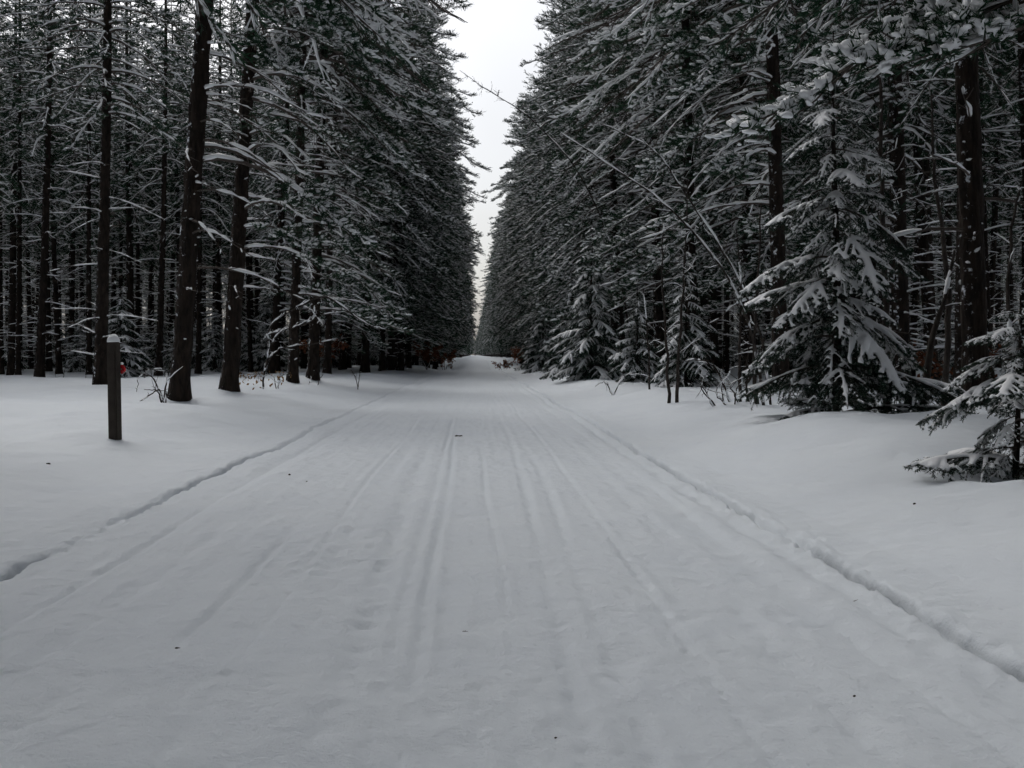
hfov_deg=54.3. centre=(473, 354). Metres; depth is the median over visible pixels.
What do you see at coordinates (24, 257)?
pine tree
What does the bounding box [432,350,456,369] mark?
beech sapling
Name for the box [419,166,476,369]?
pine tree
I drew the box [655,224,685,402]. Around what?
bare sapling
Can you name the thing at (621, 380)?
bare shrub
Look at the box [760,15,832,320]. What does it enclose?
pine tree
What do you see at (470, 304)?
pine tree
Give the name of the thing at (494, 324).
pine tree
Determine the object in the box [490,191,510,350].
pine tree
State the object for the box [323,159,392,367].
pine tree
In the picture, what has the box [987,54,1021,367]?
pine tree
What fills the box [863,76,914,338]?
pine tree
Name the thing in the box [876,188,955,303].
pine tree
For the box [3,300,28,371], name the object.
young spruce
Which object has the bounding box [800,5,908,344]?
pine tree
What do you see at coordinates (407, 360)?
pine tree
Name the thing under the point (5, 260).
pine tree
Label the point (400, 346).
pine tree
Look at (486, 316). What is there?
pine tree
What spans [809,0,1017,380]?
pine tree
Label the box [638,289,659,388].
bare sapling
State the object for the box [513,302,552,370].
young spruce
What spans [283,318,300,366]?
young spruce
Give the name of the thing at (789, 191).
pine tree
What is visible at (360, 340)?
pine tree
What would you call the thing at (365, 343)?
pine tree
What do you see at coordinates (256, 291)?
pine tree
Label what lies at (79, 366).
young spruce
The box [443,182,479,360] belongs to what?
pine tree
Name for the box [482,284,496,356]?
pine tree
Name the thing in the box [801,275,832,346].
young spruce
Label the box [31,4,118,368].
pine tree
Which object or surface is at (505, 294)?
pine tree
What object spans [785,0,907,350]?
pine tree
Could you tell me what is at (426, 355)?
beech sapling
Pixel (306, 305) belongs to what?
pine tree
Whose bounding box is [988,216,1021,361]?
pine tree
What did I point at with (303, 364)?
pine tree
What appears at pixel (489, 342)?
pine tree
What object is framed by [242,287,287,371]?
young spruce
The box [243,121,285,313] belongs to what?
pine tree
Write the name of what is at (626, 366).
young spruce
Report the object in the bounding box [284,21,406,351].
pine tree
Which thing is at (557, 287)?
pine tree
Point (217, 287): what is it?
pine tree
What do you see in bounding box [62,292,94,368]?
young spruce
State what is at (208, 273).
pine tree
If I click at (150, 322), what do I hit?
pine tree
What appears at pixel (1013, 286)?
pine tree
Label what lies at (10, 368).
pine tree
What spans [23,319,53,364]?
young spruce
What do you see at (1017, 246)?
pine tree
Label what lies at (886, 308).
bare sapling
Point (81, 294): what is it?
pine tree
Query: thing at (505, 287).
pine tree
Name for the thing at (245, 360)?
young spruce
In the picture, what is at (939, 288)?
pine tree
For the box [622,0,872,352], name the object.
pine tree
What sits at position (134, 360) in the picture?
young spruce
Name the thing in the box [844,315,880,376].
young spruce
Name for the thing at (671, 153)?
pine tree
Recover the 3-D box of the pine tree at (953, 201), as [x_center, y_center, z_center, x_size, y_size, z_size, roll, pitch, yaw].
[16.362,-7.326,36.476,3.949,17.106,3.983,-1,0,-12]
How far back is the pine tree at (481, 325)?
275.70 m
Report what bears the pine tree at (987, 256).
on the ground
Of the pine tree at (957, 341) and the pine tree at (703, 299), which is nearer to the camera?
the pine tree at (957, 341)
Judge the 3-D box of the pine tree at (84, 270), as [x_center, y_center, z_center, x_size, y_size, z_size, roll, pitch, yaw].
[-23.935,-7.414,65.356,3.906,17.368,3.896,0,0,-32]
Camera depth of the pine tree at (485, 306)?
190.32 m
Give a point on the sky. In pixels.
(498, 35)
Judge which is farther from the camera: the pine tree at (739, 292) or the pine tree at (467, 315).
the pine tree at (467, 315)
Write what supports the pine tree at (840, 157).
on the ground
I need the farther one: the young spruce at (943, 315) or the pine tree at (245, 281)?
the pine tree at (245, 281)
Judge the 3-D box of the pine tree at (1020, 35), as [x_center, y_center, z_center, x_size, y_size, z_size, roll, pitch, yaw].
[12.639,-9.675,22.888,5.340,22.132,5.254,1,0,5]
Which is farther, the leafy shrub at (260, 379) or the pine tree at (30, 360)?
the pine tree at (30, 360)
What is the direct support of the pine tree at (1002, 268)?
on the ground
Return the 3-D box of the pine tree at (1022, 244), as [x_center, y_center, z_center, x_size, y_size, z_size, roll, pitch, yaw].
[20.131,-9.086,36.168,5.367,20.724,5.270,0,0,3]
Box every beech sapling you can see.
[299,334,348,371]
[412,341,442,369]
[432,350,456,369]
[491,360,512,369]
[510,344,524,364]
[910,340,1005,382]
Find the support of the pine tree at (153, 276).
on the ground
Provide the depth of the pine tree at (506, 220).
72.11 m
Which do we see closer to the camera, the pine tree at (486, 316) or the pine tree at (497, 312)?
the pine tree at (497, 312)
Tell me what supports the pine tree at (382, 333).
on the ground
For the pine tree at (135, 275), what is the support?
on the ground
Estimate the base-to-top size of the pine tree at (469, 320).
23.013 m
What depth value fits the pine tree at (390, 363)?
51.18 m
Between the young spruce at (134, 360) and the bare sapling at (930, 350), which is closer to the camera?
the bare sapling at (930, 350)
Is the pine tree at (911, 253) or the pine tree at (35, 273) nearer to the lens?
the pine tree at (911, 253)
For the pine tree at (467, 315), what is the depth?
108.82 m
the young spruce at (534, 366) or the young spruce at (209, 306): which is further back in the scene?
the young spruce at (209, 306)
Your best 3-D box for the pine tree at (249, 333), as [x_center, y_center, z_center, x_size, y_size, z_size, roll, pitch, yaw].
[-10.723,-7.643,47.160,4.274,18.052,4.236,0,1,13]
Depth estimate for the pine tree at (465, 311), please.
65.14 m
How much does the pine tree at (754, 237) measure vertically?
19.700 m
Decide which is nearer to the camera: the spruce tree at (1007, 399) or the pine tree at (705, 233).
the spruce tree at (1007, 399)
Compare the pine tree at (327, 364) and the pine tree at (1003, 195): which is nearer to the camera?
the pine tree at (327, 364)
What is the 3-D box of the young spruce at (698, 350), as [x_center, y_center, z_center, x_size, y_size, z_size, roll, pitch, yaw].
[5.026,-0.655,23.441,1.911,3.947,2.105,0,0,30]
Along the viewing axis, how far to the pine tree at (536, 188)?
44.54 m
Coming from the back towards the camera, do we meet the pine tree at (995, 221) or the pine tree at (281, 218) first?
the pine tree at (281, 218)
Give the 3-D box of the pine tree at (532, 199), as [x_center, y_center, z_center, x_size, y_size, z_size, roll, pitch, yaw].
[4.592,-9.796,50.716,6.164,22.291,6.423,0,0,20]
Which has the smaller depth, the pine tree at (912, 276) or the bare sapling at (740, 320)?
the bare sapling at (740, 320)
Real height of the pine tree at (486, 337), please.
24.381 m
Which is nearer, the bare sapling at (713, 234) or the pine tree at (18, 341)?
the bare sapling at (713, 234)
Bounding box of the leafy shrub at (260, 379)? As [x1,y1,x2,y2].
[239,369,291,389]
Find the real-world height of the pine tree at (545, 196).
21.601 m
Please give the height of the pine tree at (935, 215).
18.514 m
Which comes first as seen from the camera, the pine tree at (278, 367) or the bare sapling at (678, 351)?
the bare sapling at (678, 351)
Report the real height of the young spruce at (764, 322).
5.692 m
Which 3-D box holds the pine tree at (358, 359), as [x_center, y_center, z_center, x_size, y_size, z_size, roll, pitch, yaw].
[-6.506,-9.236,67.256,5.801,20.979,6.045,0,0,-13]
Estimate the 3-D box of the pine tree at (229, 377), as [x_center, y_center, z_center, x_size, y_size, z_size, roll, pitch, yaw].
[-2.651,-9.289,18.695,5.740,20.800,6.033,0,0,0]
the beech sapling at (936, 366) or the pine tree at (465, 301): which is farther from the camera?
the pine tree at (465, 301)
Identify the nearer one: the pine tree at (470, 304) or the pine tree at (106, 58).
the pine tree at (106, 58)
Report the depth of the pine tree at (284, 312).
68.50 m
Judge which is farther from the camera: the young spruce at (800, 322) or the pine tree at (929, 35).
the young spruce at (800, 322)
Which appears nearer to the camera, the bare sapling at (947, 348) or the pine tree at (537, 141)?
the bare sapling at (947, 348)
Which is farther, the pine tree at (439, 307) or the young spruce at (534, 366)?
the pine tree at (439, 307)
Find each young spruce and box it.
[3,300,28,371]
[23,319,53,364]
[61,305,83,362]
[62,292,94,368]
[62,331,85,371]
[90,288,152,376]
[136,333,154,370]
[140,322,153,359]
[163,325,173,372]
[191,294,223,368]
[191,330,201,368]
[201,309,223,371]
[239,315,264,371]
[242,283,287,368]
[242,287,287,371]
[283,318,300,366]
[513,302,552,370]
[521,295,554,373]
[537,260,594,372]
[539,275,588,379]
[547,228,628,381]
[607,286,664,382]
[647,252,726,387]
[721,308,733,367]
[729,331,737,367]
[734,306,770,371]
[759,256,820,374]
[759,310,771,343]
[800,314,830,369]
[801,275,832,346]
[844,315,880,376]
[911,264,954,379]
[917,305,922,350]
[938,306,954,381]
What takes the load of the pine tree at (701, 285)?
on the ground
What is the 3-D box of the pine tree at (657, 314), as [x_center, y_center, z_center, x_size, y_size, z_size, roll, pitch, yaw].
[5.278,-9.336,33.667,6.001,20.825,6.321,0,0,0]
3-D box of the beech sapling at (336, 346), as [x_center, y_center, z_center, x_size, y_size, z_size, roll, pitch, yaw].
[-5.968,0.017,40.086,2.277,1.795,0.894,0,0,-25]
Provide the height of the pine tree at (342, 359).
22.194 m
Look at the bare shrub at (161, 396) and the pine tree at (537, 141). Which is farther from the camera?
the pine tree at (537, 141)
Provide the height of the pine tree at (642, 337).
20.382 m
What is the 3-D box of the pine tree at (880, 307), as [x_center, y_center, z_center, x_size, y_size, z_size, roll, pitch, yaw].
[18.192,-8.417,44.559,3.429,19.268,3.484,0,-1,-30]
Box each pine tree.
[0,0,66,369]
[0,0,66,374]
[0,0,82,374]
[0,0,98,373]
[0,0,127,376]
[0,22,65,368]
[0,31,41,373]
[2,167,8,278]
[2,187,35,333]
[3,6,86,370]
[3,63,60,342]
[9,0,209,384]
[22,45,75,360]
[22,134,68,325]
[30,178,92,341]
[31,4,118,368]
[36,40,96,336]
[39,0,135,374]
[43,0,148,346]
[49,35,95,327]
[50,149,94,336]
[68,2,180,369]
[75,2,183,358]
[75,147,134,316]
[76,16,154,334]
[81,50,158,333]
[91,35,158,364]
[91,164,154,319]
[109,42,175,367]
[110,0,222,375]
[123,2,224,356]
[123,52,175,345]
[134,216,175,356]
[135,16,214,343]
[142,32,224,355]
[142,37,223,354]
[146,0,239,373]
[157,134,226,335]
[166,122,227,355]
[167,0,274,369]
[167,0,405,401]
[168,73,229,342]
[195,79,244,335]
[202,0,273,353]
[202,7,288,371]
[207,25,275,345]
[211,92,272,336]
[218,0,472,391]
[225,0,438,382]
[226,2,373,373]
[226,67,287,343]
[230,3,314,370]
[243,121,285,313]
[249,19,312,366]
[259,0,459,380]
[259,43,317,368]
[260,178,292,338]
[269,79,323,362]
[274,0,437,373]
[283,253,309,332]
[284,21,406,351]
[286,35,398,360]
[309,101,411,369]
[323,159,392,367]
[324,29,386,365]
[328,0,465,372]
[352,210,413,365]
[353,40,447,370]
[362,0,475,369]
[373,2,473,367]
[375,0,479,370]
[378,0,491,367]
[385,196,447,353]
[389,33,479,343]
[404,120,465,354]
[411,272,451,364]
[412,126,462,354]
[413,127,467,365]
[419,124,485,365]
[419,137,476,367]
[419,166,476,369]
[421,97,486,366]
[431,163,478,368]
[432,163,479,366]
[439,201,474,363]
[443,179,473,356]
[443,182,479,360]
[446,258,477,358]
[457,272,476,351]
[478,238,500,356]
[479,293,495,356]
[479,297,492,356]
[480,92,532,339]
[480,240,502,356]
[480,255,499,356]
[481,228,505,356]
[482,92,541,341]
[482,214,506,357]
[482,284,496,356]
[485,239,504,356]
[486,263,508,357]
[488,258,510,357]
[489,91,554,348]
[489,140,534,342]
[489,234,521,363]
[489,249,518,360]
[490,182,523,361]
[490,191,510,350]
[491,129,537,355]
[492,164,527,354]
[492,196,510,350]
[495,143,542,357]
[497,115,557,345]
[497,167,524,355]
[499,42,566,337]
[502,0,610,350]
[503,0,581,336]
[508,120,556,338]
[510,0,630,366]
[516,0,662,373]
[516,1,618,365]
[521,0,659,367]
[529,6,647,352]
[536,141,564,334]
[543,0,711,372]
[550,0,750,382]
[564,0,671,365]
[588,0,814,388]
[592,143,675,363]
[596,0,769,372]
[601,0,683,361]
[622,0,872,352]
[628,51,737,361]
[631,0,802,377]
[647,75,676,350]
[661,47,761,358]
[688,0,1023,405]
[696,52,763,372]
[699,94,759,368]
[705,0,1023,148]
[711,3,811,374]
[713,202,768,368]
[733,0,993,375]
[734,139,795,342]
[746,13,812,338]
[750,9,828,339]
[758,0,840,368]
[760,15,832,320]
[761,139,831,321]
[765,173,817,328]
[784,17,864,301]
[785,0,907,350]
[794,8,889,351]
[798,0,955,359]
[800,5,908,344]
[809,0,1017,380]
[829,1,1010,380]
[847,225,886,313]
[850,187,919,271]
[854,88,910,347]
[863,10,917,336]
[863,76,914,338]
[865,0,1023,385]
[867,68,956,375]
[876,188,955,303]
[879,5,956,327]
[885,167,956,351]
[906,81,1015,332]
[907,67,988,299]
[908,186,955,325]
[910,149,956,331]
[915,104,1007,278]
[928,56,1021,340]
[931,8,1023,378]
[933,99,1021,297]
[933,192,1002,288]
[936,8,1021,354]
[948,43,1023,373]
[949,3,1023,340]
[953,204,1020,349]
[979,33,1023,370]
[981,6,1023,323]
[985,44,1021,327]
[987,43,1021,368]
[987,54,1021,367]
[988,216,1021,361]
[988,221,1020,327]
[1001,153,1021,296]
[1001,159,1021,307]
[1004,216,1021,288]
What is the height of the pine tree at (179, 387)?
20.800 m
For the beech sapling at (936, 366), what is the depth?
24.24 m
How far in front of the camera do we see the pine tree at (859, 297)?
56.37 m
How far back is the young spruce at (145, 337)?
61.12 m
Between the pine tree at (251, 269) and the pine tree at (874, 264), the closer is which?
the pine tree at (874, 264)
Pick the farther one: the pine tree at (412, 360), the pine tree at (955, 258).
the pine tree at (412, 360)
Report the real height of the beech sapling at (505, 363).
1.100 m
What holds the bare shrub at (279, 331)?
on the ground
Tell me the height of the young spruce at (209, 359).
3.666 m
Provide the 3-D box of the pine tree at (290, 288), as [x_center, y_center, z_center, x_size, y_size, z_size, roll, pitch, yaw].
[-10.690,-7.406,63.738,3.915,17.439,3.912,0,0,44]
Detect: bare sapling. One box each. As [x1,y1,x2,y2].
[461,71,632,354]
[560,132,764,404]
[601,124,771,404]
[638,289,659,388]
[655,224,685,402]
[657,176,701,402]
[685,351,730,401]
[725,229,748,401]
[729,323,767,401]
[735,203,775,403]
[853,0,926,411]
[922,250,961,404]
[926,96,958,404]
[993,181,1023,376]
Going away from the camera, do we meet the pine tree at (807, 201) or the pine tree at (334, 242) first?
the pine tree at (334, 242)
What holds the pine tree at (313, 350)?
on the ground
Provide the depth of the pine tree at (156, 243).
51.59 m
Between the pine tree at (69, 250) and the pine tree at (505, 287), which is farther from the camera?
the pine tree at (505, 287)
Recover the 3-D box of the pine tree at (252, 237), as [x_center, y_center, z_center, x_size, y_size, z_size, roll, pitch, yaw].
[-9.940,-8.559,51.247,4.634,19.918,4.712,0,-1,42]
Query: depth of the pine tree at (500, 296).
115.73 m
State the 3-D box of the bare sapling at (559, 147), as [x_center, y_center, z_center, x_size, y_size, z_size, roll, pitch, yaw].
[2.473,-4.316,33.038,5.828,10.193,1.053,0,0,-8]
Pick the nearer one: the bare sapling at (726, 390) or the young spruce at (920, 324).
the bare sapling at (726, 390)
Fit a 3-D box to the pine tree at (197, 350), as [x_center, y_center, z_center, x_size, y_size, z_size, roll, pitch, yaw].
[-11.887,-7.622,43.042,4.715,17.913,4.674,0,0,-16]
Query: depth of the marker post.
9.81 m
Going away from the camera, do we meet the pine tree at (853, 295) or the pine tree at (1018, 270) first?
the pine tree at (853, 295)
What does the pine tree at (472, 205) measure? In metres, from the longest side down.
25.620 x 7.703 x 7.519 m
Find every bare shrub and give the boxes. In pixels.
[135,341,182,402]
[260,296,388,388]
[308,368,360,388]
[595,371,647,394]
[693,367,758,405]
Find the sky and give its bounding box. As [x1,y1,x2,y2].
[0,0,1019,354]
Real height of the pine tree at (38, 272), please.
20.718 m
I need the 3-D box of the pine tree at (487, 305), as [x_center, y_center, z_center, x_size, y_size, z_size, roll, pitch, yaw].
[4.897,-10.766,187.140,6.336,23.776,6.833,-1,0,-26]
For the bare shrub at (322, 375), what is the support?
on the ground
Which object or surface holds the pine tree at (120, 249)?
on the ground
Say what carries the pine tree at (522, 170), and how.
on the ground
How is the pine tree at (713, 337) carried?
on the ground
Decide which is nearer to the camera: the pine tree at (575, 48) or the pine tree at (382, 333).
the pine tree at (575, 48)
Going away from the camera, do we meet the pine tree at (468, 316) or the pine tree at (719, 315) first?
the pine tree at (719, 315)
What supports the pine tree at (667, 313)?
on the ground
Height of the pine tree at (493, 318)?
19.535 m
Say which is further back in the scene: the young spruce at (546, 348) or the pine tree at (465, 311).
the pine tree at (465, 311)
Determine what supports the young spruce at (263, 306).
on the ground
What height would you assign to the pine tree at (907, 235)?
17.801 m
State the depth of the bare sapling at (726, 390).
15.62 m
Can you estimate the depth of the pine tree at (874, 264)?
30.61 m
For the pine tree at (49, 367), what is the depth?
50.35 m
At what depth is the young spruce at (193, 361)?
57.50 m
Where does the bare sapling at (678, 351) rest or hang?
on the ground
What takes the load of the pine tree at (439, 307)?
on the ground
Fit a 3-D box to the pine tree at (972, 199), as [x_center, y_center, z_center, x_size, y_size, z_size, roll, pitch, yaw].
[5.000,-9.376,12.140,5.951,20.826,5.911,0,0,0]
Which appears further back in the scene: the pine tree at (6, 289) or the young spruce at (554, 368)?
the pine tree at (6, 289)
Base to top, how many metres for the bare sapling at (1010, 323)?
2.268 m
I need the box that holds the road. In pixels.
[0,355,1023,767]
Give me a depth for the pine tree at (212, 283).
58.27 m
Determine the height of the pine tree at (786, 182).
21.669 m
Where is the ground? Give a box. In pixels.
[0,355,1023,617]
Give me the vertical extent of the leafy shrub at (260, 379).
0.580 m
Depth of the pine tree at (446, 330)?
61.46 m
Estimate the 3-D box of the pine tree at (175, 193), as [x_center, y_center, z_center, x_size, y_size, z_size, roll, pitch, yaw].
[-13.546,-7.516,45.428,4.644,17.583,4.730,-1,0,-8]
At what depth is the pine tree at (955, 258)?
58.58 m
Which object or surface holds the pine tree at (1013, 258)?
on the ground
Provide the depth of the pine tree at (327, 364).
37.29 m
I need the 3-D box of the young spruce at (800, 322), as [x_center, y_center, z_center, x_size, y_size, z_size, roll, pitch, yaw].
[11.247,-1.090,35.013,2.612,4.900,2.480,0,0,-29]
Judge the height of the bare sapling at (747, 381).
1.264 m
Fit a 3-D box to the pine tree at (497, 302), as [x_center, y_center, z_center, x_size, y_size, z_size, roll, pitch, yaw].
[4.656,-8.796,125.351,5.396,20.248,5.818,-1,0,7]
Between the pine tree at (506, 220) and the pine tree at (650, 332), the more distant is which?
the pine tree at (506, 220)
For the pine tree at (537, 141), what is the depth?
47.02 m
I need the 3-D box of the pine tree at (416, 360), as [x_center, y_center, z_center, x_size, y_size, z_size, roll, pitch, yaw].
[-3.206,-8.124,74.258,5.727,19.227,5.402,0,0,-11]
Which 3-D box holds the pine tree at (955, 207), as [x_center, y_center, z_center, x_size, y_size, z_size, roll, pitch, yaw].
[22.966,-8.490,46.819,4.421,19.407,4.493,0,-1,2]
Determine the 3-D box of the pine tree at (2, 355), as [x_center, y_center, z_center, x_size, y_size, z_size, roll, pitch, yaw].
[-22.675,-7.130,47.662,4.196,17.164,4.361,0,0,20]
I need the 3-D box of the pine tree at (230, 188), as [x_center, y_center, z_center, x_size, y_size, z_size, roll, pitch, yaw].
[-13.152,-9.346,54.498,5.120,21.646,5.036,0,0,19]
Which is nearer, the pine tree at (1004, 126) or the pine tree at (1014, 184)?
the pine tree at (1004, 126)
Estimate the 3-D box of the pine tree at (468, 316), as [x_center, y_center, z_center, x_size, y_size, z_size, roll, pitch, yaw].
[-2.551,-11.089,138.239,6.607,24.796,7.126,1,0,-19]
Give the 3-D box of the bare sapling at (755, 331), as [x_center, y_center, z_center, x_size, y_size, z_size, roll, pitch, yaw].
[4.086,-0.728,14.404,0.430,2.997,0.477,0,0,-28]
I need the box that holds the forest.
[0,0,1022,368]
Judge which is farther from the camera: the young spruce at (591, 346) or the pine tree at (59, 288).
the pine tree at (59, 288)
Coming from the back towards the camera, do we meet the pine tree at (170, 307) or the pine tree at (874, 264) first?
the pine tree at (170, 307)
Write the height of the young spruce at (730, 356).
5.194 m
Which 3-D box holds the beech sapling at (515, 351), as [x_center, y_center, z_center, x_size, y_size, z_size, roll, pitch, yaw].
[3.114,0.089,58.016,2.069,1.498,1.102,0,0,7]
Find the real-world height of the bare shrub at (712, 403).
0.627 m
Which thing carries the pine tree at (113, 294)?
on the ground
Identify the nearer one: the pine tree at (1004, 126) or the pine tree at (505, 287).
the pine tree at (1004, 126)
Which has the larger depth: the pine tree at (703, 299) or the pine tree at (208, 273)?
the pine tree at (208, 273)
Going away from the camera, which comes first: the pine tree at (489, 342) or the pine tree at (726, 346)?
the pine tree at (726, 346)
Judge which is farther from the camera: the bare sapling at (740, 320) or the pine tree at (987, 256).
the pine tree at (987, 256)
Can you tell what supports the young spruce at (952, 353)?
on the ground
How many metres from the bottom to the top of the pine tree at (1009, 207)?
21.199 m
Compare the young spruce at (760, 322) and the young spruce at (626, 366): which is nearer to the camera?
the young spruce at (626, 366)
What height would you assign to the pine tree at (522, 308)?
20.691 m
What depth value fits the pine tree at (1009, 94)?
28.18 m
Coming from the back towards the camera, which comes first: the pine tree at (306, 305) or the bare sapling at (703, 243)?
the pine tree at (306, 305)
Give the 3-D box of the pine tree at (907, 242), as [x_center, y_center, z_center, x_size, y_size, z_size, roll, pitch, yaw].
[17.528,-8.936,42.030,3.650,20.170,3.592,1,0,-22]
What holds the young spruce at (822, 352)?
on the ground
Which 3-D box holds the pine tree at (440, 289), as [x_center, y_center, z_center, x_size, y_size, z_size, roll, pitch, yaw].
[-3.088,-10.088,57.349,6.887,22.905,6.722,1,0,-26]
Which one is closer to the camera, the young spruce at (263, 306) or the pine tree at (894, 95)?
the pine tree at (894, 95)
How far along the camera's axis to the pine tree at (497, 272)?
120.66 m
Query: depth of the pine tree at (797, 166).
36.87 m
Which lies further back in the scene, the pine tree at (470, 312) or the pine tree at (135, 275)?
the pine tree at (470, 312)
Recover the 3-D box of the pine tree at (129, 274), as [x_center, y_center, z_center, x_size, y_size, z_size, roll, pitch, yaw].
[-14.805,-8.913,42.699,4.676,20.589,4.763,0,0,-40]
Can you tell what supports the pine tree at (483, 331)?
on the ground
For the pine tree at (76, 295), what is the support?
on the ground
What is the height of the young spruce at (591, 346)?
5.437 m
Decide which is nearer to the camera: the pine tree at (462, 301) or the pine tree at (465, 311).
the pine tree at (465, 311)
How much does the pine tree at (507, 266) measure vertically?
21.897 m
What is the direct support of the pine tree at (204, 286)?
on the ground
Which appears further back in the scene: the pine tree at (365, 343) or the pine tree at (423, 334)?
the pine tree at (423, 334)
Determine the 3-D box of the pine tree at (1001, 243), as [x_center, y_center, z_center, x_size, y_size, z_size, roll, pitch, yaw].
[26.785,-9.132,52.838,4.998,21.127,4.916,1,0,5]
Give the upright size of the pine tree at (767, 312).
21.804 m
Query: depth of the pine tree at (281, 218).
39.95 m
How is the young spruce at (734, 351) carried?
on the ground
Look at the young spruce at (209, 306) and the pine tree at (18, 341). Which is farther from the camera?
the young spruce at (209, 306)
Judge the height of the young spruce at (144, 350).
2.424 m
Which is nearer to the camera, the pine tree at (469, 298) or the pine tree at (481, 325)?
the pine tree at (469, 298)
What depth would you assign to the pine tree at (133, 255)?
58.94 m
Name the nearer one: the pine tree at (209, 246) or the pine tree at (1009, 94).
the pine tree at (1009, 94)
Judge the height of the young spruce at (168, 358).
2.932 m
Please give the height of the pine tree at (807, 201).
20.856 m
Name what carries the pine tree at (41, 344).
on the ground
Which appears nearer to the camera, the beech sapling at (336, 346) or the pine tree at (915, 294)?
the pine tree at (915, 294)
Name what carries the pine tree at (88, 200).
on the ground
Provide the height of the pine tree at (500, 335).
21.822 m
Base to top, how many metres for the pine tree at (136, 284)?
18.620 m
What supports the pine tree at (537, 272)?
on the ground
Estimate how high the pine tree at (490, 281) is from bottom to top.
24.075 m
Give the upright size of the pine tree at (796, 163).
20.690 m
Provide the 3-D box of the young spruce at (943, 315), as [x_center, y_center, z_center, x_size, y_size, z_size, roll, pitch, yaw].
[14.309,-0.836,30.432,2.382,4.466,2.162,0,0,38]
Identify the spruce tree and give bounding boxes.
[735,31,978,419]
[904,295,1023,482]
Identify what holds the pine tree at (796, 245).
on the ground
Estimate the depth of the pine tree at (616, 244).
26.99 m
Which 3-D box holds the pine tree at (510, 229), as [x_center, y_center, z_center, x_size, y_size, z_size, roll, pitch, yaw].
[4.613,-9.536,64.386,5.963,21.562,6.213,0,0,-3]
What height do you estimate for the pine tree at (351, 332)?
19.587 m
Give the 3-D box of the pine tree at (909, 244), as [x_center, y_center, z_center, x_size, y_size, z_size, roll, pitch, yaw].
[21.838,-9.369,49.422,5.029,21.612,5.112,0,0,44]
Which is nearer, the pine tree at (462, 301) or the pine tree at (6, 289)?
the pine tree at (6, 289)
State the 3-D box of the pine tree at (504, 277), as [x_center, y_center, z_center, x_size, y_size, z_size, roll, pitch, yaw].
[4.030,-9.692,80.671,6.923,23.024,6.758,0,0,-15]
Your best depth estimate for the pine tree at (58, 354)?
46.49 m
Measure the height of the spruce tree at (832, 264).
4.707 m
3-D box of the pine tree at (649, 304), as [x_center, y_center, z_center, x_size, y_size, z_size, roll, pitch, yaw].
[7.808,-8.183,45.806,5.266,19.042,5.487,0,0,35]
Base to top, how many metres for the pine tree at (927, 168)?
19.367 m
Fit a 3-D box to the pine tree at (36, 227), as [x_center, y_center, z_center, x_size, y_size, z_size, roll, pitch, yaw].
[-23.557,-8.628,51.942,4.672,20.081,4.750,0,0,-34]
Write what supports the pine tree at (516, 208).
on the ground
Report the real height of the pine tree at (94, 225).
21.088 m
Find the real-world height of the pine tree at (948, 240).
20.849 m
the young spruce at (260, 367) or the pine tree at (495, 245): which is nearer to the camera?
the young spruce at (260, 367)
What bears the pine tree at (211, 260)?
on the ground
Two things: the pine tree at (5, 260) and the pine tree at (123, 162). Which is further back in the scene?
the pine tree at (5, 260)
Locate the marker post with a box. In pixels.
[107,334,125,439]
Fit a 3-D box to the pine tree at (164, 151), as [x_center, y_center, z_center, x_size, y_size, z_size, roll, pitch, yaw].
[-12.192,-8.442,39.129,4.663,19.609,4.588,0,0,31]
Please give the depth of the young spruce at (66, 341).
60.06 m
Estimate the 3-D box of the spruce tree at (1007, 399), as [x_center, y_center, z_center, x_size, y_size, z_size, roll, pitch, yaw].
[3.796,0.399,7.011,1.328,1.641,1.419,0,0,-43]
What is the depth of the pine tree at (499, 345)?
112.92 m

